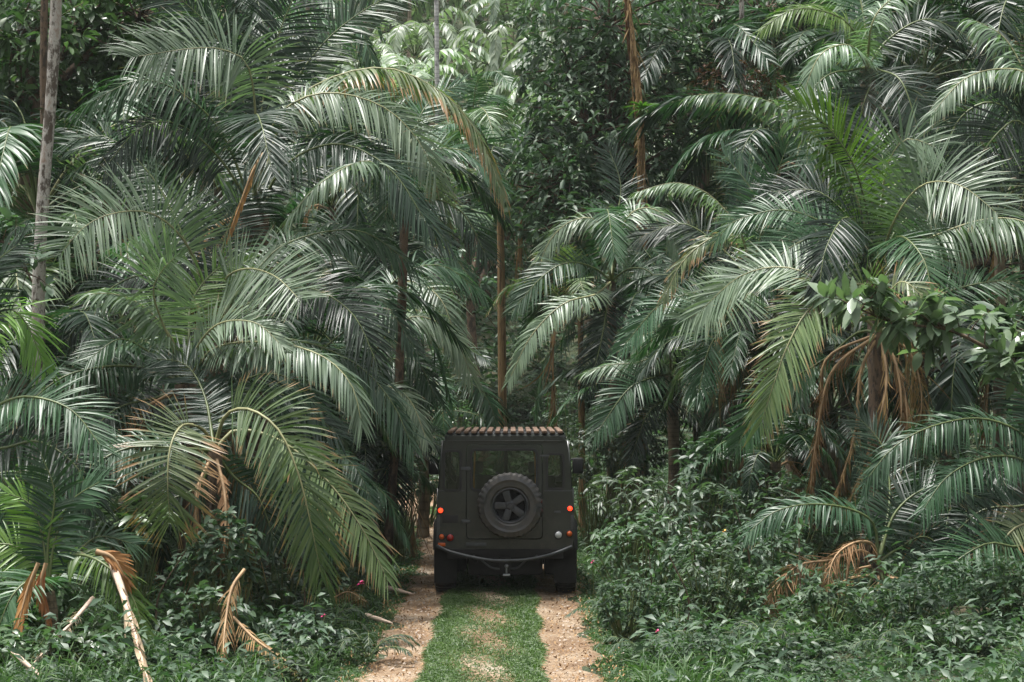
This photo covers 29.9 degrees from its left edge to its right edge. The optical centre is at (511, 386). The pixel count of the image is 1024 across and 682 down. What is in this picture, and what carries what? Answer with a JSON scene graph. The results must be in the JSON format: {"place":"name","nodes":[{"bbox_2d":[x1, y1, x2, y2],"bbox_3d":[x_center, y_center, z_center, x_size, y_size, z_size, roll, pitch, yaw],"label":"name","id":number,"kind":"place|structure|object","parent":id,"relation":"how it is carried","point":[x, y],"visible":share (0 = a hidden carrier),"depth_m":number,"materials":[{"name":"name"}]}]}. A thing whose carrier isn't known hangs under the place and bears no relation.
{"place":"outdoors","nodes":[
{"label":"outdoors","id":0,"kind":"place"},
{"bbox_2d":[347,479,608,681],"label":"track","id":1,"kind":"structure","parent":0,"point":[556,609],"depth_m":20.86,"materials":[{"name":"beige soil"}]},
{"bbox_2d":[413,505,551,681],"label":"grass","id":2,"kind":"structure","parent":1,"relation":"on","point":[447,640],"depth_m":20.35,"materials":[{"name":"green plant"}]},
{"bbox_2d":[335,515,630,681],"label":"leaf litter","id":3,"kind":"object","parent":1,"relation":"on","point":[423,645],"visible":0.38,"depth_m":20.84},
{"bbox_2d":[428,427,582,592],"bbox_3d":[-0.085,1.627,26.166,2.150,2.135,4.188,0,0,0],"label":"offroad vehicle","id":4,"kind":"object","parent":1,"relation":"on","point":[505,523],"visible":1,"depth_m":24.40,"materials":[{"name":"green paint"}]},
{"bbox_2d":[0,0,1023,681],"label":"ground","id":5,"kind":"structure","parent":0,"point":[570,364],"depth_m":51.74,"materials":[{"name":"green plant"}]},
{"bbox_2d":[0,207,56,308],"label":"leafy tree","id":6,"kind":"object","parent":5,"relation":"on","point":[6,212],"visible":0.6,"depth_m":21.07,"materials":[{"name":"green plant"}]},
{"bbox_2d":[31,0,61,561],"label":"forest tree","id":7,"kind":"object","parent":5,"relation":"on","point":[47,142],"visible":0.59,"depth_m":21.94,"materials":[{"name":"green plant"}]},
{"bbox_2d":[0,567,94,636],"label":"shrub","id":8,"kind":"object","parent":5,"relation":"on","point":[65,593],"visible":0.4,"depth_m":18.42,"materials":[{"name":"green plant"}]},
{"bbox_2d":[0,218,128,566],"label":"palm tree","id":9,"kind":"object","parent":5,"relation":"on","point":[79,440],"visible":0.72,"depth_m":18.82,"materials":[{"name":"green plant"}]},
{"bbox_2d":[0,427,160,656],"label":"palm tree","id":10,"kind":"object","parent":5,"relation":"on","point":[64,563],"visible":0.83,"depth_m":17.97,"materials":[{"name":"green plant"}]},
{"bbox_2d":[42,621,157,669],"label":"shrub","id":11,"kind":"object","parent":5,"relation":"on","point":[85,637],"visible":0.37,"depth_m":16.71,"materials":[{"name":"green plant"}]},
{"bbox_2d":[0,239,200,547],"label":"palm tree","id":12,"kind":"object","parent":5,"relation":"on","point":[10,281],"visible":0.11,"depth_m":24.02,"materials":[{"name":"green plant"}]},
{"bbox_2d":[0,0,226,496],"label":"forest tree","id":13,"kind":"object","parent":5,"relation":"on","point":[82,29],"visible":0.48,"depth_m":29.90,"materials":[{"name":"green plant"}]},
{"bbox_2d":[0,413,229,599],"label":"palm tree","id":14,"kind":"object","parent":5,"relation":"on","point":[167,555],"visible":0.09,"depth_m":21.04,"materials":[{"name":"green plant"}]},
{"bbox_2d":[0,202,231,456],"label":"palm tree","id":15,"kind":"object","parent":5,"relation":"on","point":[22,220],"visible":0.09,"depth_m":26.27,"materials":[{"name":"green plant"}]},
{"bbox_2d":[0,309,236,551],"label":"palm tree","id":16,"kind":"object","parent":5,"relation":"on","point":[89,317],"visible":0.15,"depth_m":22.92,"materials":[{"name":"green plant"}]},
{"bbox_2d":[0,91,247,314],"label":"palm tree","id":17,"kind":"object","parent":5,"relation":"on","point":[17,139],"visible":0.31,"depth_m":27.55,"materials":[{"name":"green plant"}]},
{"bbox_2d":[92,491,177,626],"bbox_3d":[-3.864,1.772,19.504,0.949,1.455,0.801,0,0,0],"label":"leafy plant","id":18,"kind":"object","parent":5,"relation":"on","point":[125,517],"visible":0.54,"depth_m":19.52,"materials":[{"name":"green plant"}]},
{"bbox_2d":[0,384,279,600],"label":"palm tree","id":19,"kind":"object","parent":5,"relation":"on","point":[145,393],"visible":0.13,"depth_m":22.36,"materials":[{"name":"green plant"}]},
{"bbox_2d":[0,32,293,447],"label":"palm tree","id":20,"kind":"object","parent":5,"relation":"on","point":[54,180],"visible":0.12,"depth_m":30.03,"materials":[{"name":"green plant"}]},
{"bbox_2d":[21,215,296,564],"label":"palm tree","id":21,"kind":"object","parent":5,"relation":"on","point":[78,277],"visible":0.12,"depth_m":25.63,"materials":[{"name":"green plant"}]},
{"bbox_2d":[47,195,339,435],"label":"palm tree","id":22,"kind":"object","parent":5,"relation":"on","point":[280,220],"visible":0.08,"depth_m":27.77,"materials":[{"name":"green plant"}]},
{"bbox_2d":[155,580,261,660],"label":"shrub","id":23,"kind":"object","parent":5,"relation":"on","point":[207,627],"visible":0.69,"depth_m":18.50,"materials":[{"name":"green plant"}]},
{"bbox_2d":[0,218,433,614],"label":"palm tree","id":24,"kind":"object","parent":5,"relation":"on","point":[345,378],"visible":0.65,"depth_m":20.87,"materials":[{"name":"green plant"}]},
{"bbox_2d":[173,505,268,654],"bbox_3d":[-2.925,1.952,19.262,0.953,1.498,0.808,0,0,16],"label":"shrub","id":25,"kind":"object","parent":5,"relation":"on","point":[243,560],"visible":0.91,"depth_m":19.22,"materials":[{"name":"green plant"}]},
{"bbox_2d":[42,331,401,638],"bbox_3d":[-2.959,1.071,20.152,3.664,3.365,2.807,0,0,0],"label":"palm tree","id":26,"kind":"object","parent":5,"relation":"on","point":[279,460],"visible":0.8,"depth_m":19.67,"materials":[{"name":"green plant"}]},
{"bbox_2d":[75,34,369,223],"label":"palm tree","id":27,"kind":"object","parent":5,"relation":"on","point":[188,103],"visible":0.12,"depth_m":31.58,"materials":[{"name":"green plant"}]},
{"bbox_2d":[20,109,436,573],"bbox_3d":[-3.678,-0.367,22.542,4.996,6.327,3.865,0,0,15],"label":"palm tree","id":28,"kind":"object","parent":5,"relation":"on","point":[200,217],"visible":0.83,"depth_m":22.29,"materials":[{"name":"green plant"}]},
{"bbox_2d":[95,0,394,502],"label":"palm tree","id":29,"kind":"object","parent":5,"relation":"on","point":[366,62],"visible":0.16,"depth_m":37.31,"materials":[{"name":"green plant"}]},
{"bbox_2d":[214,648,325,681],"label":"shrub","id":30,"kind":"object","parent":5,"relation":"on","point":[303,674],"visible":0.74,"depth_m":16.87,"materials":[{"name":"green plant"}]},
{"bbox_2d":[237,538,321,622],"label":"shrub","id":31,"kind":"object","parent":5,"relation":"on","point":[292,581],"visible":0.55,"depth_m":21.37,"materials":[{"name":"green plant"}]},
{"bbox_2d":[64,0,510,601],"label":"palm tree","id":32,"kind":"object","parent":5,"relation":"on","point":[252,124],"visible":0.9,"depth_m":23.44,"materials":[{"name":"green plant"}]},
{"bbox_2d":[200,438,412,595],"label":"palm tree","id":33,"kind":"object","parent":5,"relation":"on","point":[358,478],"visible":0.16,"depth_m":23.86,"materials":[{"name":"green plant"}]},
{"bbox_2d":[258,609,355,663],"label":"shrub","id":34,"kind":"object","parent":5,"relation":"on","point":[338,635],"visible":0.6,"depth_m":18.51,"materials":[{"name":"green plant"}]},
{"bbox_2d":[163,259,474,570],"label":"palm tree","id":35,"kind":"object","parent":5,"relation":"on","point":[295,326],"visible":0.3,"depth_m":25.40,"materials":[{"name":"green plant"}]},
{"bbox_2d":[171,97,519,445],"bbox_3d":[-2.829,-0.984,30.984,5.494,7.641,5.163,0,0,14],"label":"palm tree","id":36,"kind":"object","parent":5,"relation":"on","point":[353,199],"visible":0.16,"depth_m":30.69,"materials":[{"name":"green plant"}]},
{"bbox_2d":[275,413,457,580],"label":"palm tree","id":37,"kind":"object","parent":5,"relation":"on","point":[379,453],"visible":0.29,"depth_m":25.83,"materials":[{"name":"green plant"}]},
{"bbox_2d":[278,142,494,428],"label":"palm tree","id":38,"kind":"object","parent":5,"relation":"on","point":[425,257],"visible":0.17,"depth_m":29.90,"materials":[{"name":"green plant"}]},
{"bbox_2d":[282,233,498,576],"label":"palm tree","id":39,"kind":"object","parent":5,"relation":"on","point":[416,417],"visible":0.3,"depth_m":26.54,"materials":[{"name":"green plant"}]},
{"bbox_2d":[277,73,516,584],"bbox_3d":[-1.680,-0.862,24.863,2.212,7.337,6.020,0,0,25],"label":"palm tree","id":40,"kind":"object","parent":5,"relation":"on","point":[323,194],"visible":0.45,"depth_m":25.95,"materials":[{"name":"green plant"}]},
{"bbox_2d":[340,48,481,131],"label":"palm tree","id":41,"kind":"object","parent":5,"relation":"on","point":[389,59],"visible":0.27,"depth_m":62.70,"materials":[{"name":"green plant"}]},
{"bbox_2d":[357,6,493,129],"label":"palm tree","id":42,"kind":"object","parent":5,"relation":"on","point":[413,39],"visible":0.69,"depth_m":70.45,"materials":[{"name":"green plant"}]},
{"bbox_2d":[348,345,516,538],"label":"palm tree","id":43,"kind":"object","parent":5,"relation":"on","point":[484,416],"visible":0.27,"depth_m":33.30,"materials":[{"name":"green plant"}]},
{"bbox_2d":[379,70,554,411],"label":"palm tree","id":44,"kind":"object","parent":5,"relation":"on","point":[490,112],"visible":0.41,"depth_m":49.70,"materials":[{"name":"green plant"}]},
{"bbox_2d":[39,467,918,681],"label":"grass","id":45,"kind":"structure","parent":5,"relation":"on","point":[594,637],"depth_m":20.66,"materials":[{"name":"green plant"}]},
{"bbox_2d":[383,125,577,467],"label":"forest tree","id":46,"kind":"object","parent":5,"relation":"on","point":[471,321],"visible":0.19,"depth_m":47.98,"materials":[{"name":"green plant"}]},
{"bbox_2d":[424,23,574,117],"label":"palm tree","id":47,"kind":"object","parent":5,"relation":"on","point":[494,45],"visible":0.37,"depth_m":66.10,"materials":[{"name":"green plant"}]},
{"bbox_2d":[0,0,1019,497],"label":"hillside undergrowth","id":48,"kind":"object","parent":5,"relation":"on","point":[518,462],"visible":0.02,"depth_m":50.91,"materials":[{"name":"green plant"}]},
{"bbox_2d":[0,367,1023,681],"bbox_3d":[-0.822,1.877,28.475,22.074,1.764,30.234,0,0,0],"label":"undergrowth","id":49,"kind":"object","parent":5,"relation":"on","point":[962,665],"visible":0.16,"depth_m":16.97,"materials":[{"name":"green plant"}]},
{"bbox_2d":[0,483,1023,681],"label":"tall grass","id":50,"kind":"structure","parent":5,"relation":"on","point":[646,675],"depth_m":17.65,"materials":[{"name":"green plant"}]},
{"bbox_2d":[453,0,581,54],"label":"palm tree","id":51,"kind":"object","parent":5,"relation":"on","point":[497,11],"visible":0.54,"depth_m":73.11,"materials":[{"name":"green plant"}]},
{"bbox_2d":[411,121,628,455],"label":"palm tree","id":52,"kind":"object","parent":5,"relation":"on","point":[498,154],"visible":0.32,"depth_m":35.94,"materials":[{"name":"green plant"}]},
{"bbox_2d":[483,242,652,540],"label":"palm tree","id":53,"kind":"object","parent":5,"relation":"on","point":[553,406],"visible":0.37,"depth_m":32.95,"materials":[{"name":"green plant"}]},
{"bbox_2d":[500,131,690,549],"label":"palm tree","id":54,"kind":"object","parent":5,"relation":"on","point":[611,231],"visible":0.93,"depth_m":29.28,"materials":[{"name":"green plant"}]},
{"bbox_2d":[555,417,635,557],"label":"shrub","id":55,"kind":"object","parent":5,"relation":"on","point":[587,473],"visible":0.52,"depth_m":29.90,"materials":[{"name":"green plant"}]},
{"bbox_2d":[491,0,740,513],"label":"forest tree","id":56,"kind":"object","parent":5,"relation":"on","point":[560,188],"visible":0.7,"depth_m":34.69,"materials":[{"name":"green plant"}]},
{"bbox_2d":[586,416,667,546],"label":"shrub","id":57,"kind":"object","parent":5,"relation":"on","point":[656,458],"visible":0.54,"depth_m":29.41,"materials":[{"name":"green plant"}]},
{"bbox_2d":[516,240,737,519],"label":"palm tree","id":58,"kind":"object","parent":5,"relation":"on","point":[660,250],"visible":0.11,"depth_m":33.43,"materials":[{"name":"green plant"}]},
{"bbox_2d":[591,569,666,642],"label":"shrub","id":59,"kind":"object","parent":5,"relation":"on","point":[612,613],"visible":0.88,"depth_m":19.90,"materials":[{"name":"green plant"}]},
{"bbox_2d":[574,466,684,584],"bbox_3d":[1.598,1.885,25.474,1.392,1.649,1.184,0,0,31],"label":"shrub","id":60,"kind":"object","parent":5,"relation":"on","point":[621,511],"visible":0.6,"depth_m":25.38,"materials":[{"name":"green plant"}]},
{"bbox_2d":[533,363,734,539],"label":"palm tree","id":61,"kind":"object","parent":5,"relation":"on","point":[691,416],"visible":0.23,"depth_m":31.97,"materials":[{"name":"green plant"}]},
{"bbox_2d":[622,0,650,418],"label":"forest tree","id":62,"kind":"object","parent":5,"relation":"on","point":[632,51],"visible":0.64,"depth_m":32.96,"materials":[{"name":"orange plant"}]},
{"bbox_2d":[582,509,705,602],"bbox_3d":[1.523,2.082,22.534,1.429,1.277,1.292,0,0,0],"label":"shrub","id":63,"kind":"object","parent":5,"relation":"on","point":[617,535],"visible":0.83,"depth_m":22.44,"materials":[{"name":"green plant"}]},
{"bbox_2d":[576,258,743,540],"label":"palm tree","id":64,"kind":"object","parent":5,"relation":"on","point":[672,422],"visible":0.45,"depth_m":28.25,"materials":[{"name":"green plant"}]},
{"bbox_2d":[560,241,789,416],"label":"palm tree","id":65,"kind":"object","parent":5,"relation":"on","point":[638,297],"visible":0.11,"depth_m":31.05,"materials":[{"name":"green plant"}]},
{"bbox_2d":[622,578,739,639],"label":"shrub","id":66,"kind":"object","parent":5,"relation":"on","point":[671,603],"visible":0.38,"depth_m":20.46,"materials":[{"name":"green plant"}]},
{"bbox_2d":[559,163,803,523],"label":"palm tree","id":67,"kind":"object","parent":5,"relation":"on","point":[571,326],"visible":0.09,"depth_m":32.41,"materials":[{"name":"green plant"}]},
{"bbox_2d":[627,473,747,597],"bbox_3d":[2.171,1.865,24.032,1.504,1.557,1.231,0,0,0],"label":"shrub","id":68,"kind":"object","parent":5,"relation":"on","point":[680,494],"visible":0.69,"depth_m":23.86,"materials":[{"name":"green plant"}]},
{"bbox_2d":[632,629,749,678],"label":"shrub","id":69,"kind":"object","parent":5,"relation":"on","point":[705,641],"visible":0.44,"depth_m":17.70,"materials":[{"name":"green plant"}]},
{"bbox_2d":[576,15,830,504],"bbox_3d":[3.560,-2.153,35.918,4.942,9.601,5.799,0,0,0],"label":"palm tree","id":70,"kind":"object","parent":5,"relation":"on","point":[727,62],"visible":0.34,"depth_m":34.42,"materials":[{"name":"green plant"}]},
{"bbox_2d":[667,533,755,634],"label":"shrub","id":71,"kind":"object","parent":5,"relation":"on","point":[725,602],"visible":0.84,"depth_m":20.67,"materials":[{"name":"green plant"}]},
{"bbox_2d":[606,120,839,538],"bbox_3d":[3.154,-0.612,26.675,3.641,6.418,3.355,0,0,0],"label":"palm tree","id":72,"kind":"object","parent":5,"relation":"on","point":[740,242],"visible":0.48,"depth_m":26.94,"materials":[{"name":"green plant"}]},
{"bbox_2d":[660,511,788,620],"bbox_3d":[2.454,2.070,22.012,1.547,1.283,1.280,0,0,0],"label":"shrub","id":73,"kind":"object","parent":5,"relation":"on","point":[675,548],"visible":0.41,"depth_m":22.01,"materials":[{"name":"green plant"}]},
{"bbox_2d":[618,0,832,500],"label":"forest tree","id":74,"kind":"object","parent":5,"relation":"on","point":[719,22],"visible":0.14,"depth_m":37.92,"materials":[{"name":"green plant"}]},
{"bbox_2d":[669,427,781,568],"bbox_3d":[2.781,1.513,24.977,1.557,1.968,1.454,0,0,0],"label":"shrub","id":75,"kind":"object","parent":5,"relation":"on","point":[693,465],"visible":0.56,"depth_m":24.92,"materials":[{"name":"green plant"}]},
{"bbox_2d":[594,273,860,546],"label":"palm tree","id":76,"kind":"object","parent":5,"relation":"on","point":[618,291],"visible":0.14,"depth_m":28.92,"materials":[{"name":"green plant"}]},
{"bbox_2d":[686,53,786,508],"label":"palm tree","id":77,"kind":"object","parent":5,"relation":"on","point":[746,91],"visible":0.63,"depth_m":33.94,"materials":[{"name":"green plant"}]},
{"bbox_2d":[624,310,904,527],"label":"palm tree","id":78,"kind":"object","parent":5,"relation":"on","point":[733,365],"visible":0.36,"depth_m":26.64,"materials":[{"name":"green plant"}]},
{"bbox_2d":[613,50,918,523],"bbox_3d":[5.011,-1.421,32.239,5.009,7.825,5.824,0,0,-40],"label":"palm tree","id":79,"kind":"object","parent":5,"relation":"on","point":[741,135],"visible":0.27,"depth_m":32.16,"materials":[{"name":"green plant"}]},
{"bbox_2d":[726,514,815,613],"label":"shrub","id":80,"kind":"object","parent":5,"relation":"on","point":[780,544],"visible":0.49,"depth_m":21.38,"materials":[{"name":"green plant"}]},
{"bbox_2d":[690,412,864,559],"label":"palm tree","id":81,"kind":"object","parent":5,"relation":"on","point":[798,441],"visible":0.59,"depth_m":24.71,"materials":[{"name":"green plant"}]},
{"bbox_2d":[721,469,853,579],"bbox_3d":[3.437,1.732,23.990,1.680,1.419,1.326,0,0,0],"label":"shrub","id":82,"kind":"object","parent":5,"relation":"on","point":[827,536],"visible":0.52,"depth_m":23.89,"materials":[{"name":"green plant"}]},
{"bbox_2d":[730,554,851,627],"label":"shrub","id":83,"kind":"object","parent":5,"relation":"on","point":[759,581],"visible":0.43,"depth_m":20.36,"materials":[{"name":"green plant"}]},
{"bbox_2d":[744,633,841,679],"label":"shrub","id":84,"kind":"object","parent":5,"relation":"on","point":[798,649],"visible":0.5,"depth_m":17.77,"materials":[{"name":"green plant"}]},
{"bbox_2d":[664,0,981,408],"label":"palm tree","id":85,"kind":"object","parent":5,"relation":"on","point":[794,36],"visible":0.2,"depth_m":36.55,"materials":[{"name":"green plant"}]},
{"bbox_2d":[775,580,876,634],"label":"shrub","id":86,"kind":"object","parent":5,"relation":"on","point":[812,594],"visible":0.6,"depth_m":19.22,"materials":[{"name":"green plant"}]},
{"bbox_2d":[659,210,997,560],"bbox_3d":[4.474,0.013,27.889,4.816,5.436,4.703,0,0,0],"label":"palm tree","id":87,"kind":"object","parent":5,"relation":"on","point":[812,408],"visible":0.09,"depth_m":27.64,"materials":[{"name":"green plant"}]},
{"bbox_2d":[691,343,969,556],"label":"palm tree","id":88,"kind":"object","parent":5,"relation":"on","point":[834,414],"visible":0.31,"depth_m":26.70,"materials":[{"name":"green plant"}]},
{"bbox_2d":[675,241,1023,588],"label":"palm tree","id":89,"kind":"object","parent":5,"relation":"on","point":[773,410],"visible":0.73,"depth_m":22.33,"materials":[{"name":"green plant"}]},
{"bbox_2d":[678,80,1023,562],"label":"palm tree","id":90,"kind":"object","parent":5,"relation":"on","point":[867,224],"visible":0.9,"depth_m":23.12,"materials":[{"name":"green plant"}]},
{"bbox_2d":[731,397,1003,628],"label":"palm tree","id":91,"kind":"object","parent":5,"relation":"on","point":[878,515],"visible":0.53,"depth_m":21.10,"materials":[{"name":"green plant"}]},
{"bbox_2d":[747,0,989,402],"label":"palm tree","id":92,"kind":"object","parent":5,"relation":"on","point":[868,82],"visible":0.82,"depth_m":26.51,"materials":[{"name":"green plant"}]},
{"bbox_2d":[745,0,1019,498],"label":"palm tree","id":93,"kind":"object","parent":5,"relation":"on","point":[954,53],"visible":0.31,"depth_m":32.92,"materials":[{"name":"green plant"}]},
{"bbox_2d":[858,578,955,633],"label":"shrub","id":94,"kind":"object","parent":5,"relation":"on","point":[903,606],"visible":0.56,"depth_m":18.94,"materials":[{"name":"green plant"}]},
{"bbox_2d":[806,87,1023,511],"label":"palm tree","id":95,"kind":"object","parent":5,"relation":"on","point":[995,262],"visible":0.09,"depth_m":28.93,"materials":[{"name":"green plant"}]},
{"bbox_2d":[807,267,1023,398],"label":"leafy tree","id":96,"kind":"object","parent":5,"relation":"on","point":[932,329],"visible":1,"depth_m":18.94,"materials":[{"name":"green plant"}]},
{"bbox_2d":[833,452,1023,583],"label":"palm tree","id":97,"kind":"object","parent":5,"relation":"on","point":[924,465],"visible":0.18,"depth_m":22.57,"materials":[{"name":"green plant"}]},
{"bbox_2d":[834,259,1023,538],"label":"palm tree","id":98,"kind":"object","parent":5,"relation":"on","point":[958,380],"visible":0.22,"depth_m":24.53,"materials":[{"name":"green plant"}]},
{"bbox_2d":[840,0,1023,301],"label":"palm tree","id":99,"kind":"object","parent":5,"relation":"on","point":[986,12],"visible":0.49,"depth_m":30.09,"materials":[{"name":"green plant"}]},
{"bbox_2d":[850,273,1023,598],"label":"palm tree","id":100,"kind":"object","parent":5,"relation":"on","point":[1014,533],"visible":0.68,"depth_m":20.87,"materials":[{"name":"green plant"}]},
{"bbox_2d":[867,547,1011,613],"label":"shrub","id":101,"kind":"object","parent":5,"relation":"on","point":[944,568],"visible":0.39,"depth_m":19.95,"materials":[{"name":"green plant"}]},
{"bbox_2d":[877,26,1019,505],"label":"forest tree","id":102,"kind":"object","parent":5,"relation":"on","point":[979,263],"visible":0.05,"depth_m":32.58,"materials":[{"name":"green plant"}]},
{"bbox_2d":[900,608,1016,667],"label":"shrub","id":103,"kind":"object","parent":5,"relation":"on","point":[955,633],"visible":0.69,"depth_m":17.66,"materials":[{"name":"green plant"}]},
{"bbox_2d":[904,0,1023,266],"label":"palm tree","id":104,"kind":"object","parent":5,"relation":"on","point":[976,123],"visible":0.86,"depth_m":23.99,"materials":[{"name":"green plant"}]},
{"bbox_2d":[965,560,1023,621],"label":"shrub","id":105,"kind":"object","parent":5,"relation":"on","point":[1017,583],"visible":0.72,"depth_m":18.93,"materials":[{"name":"green plant"}]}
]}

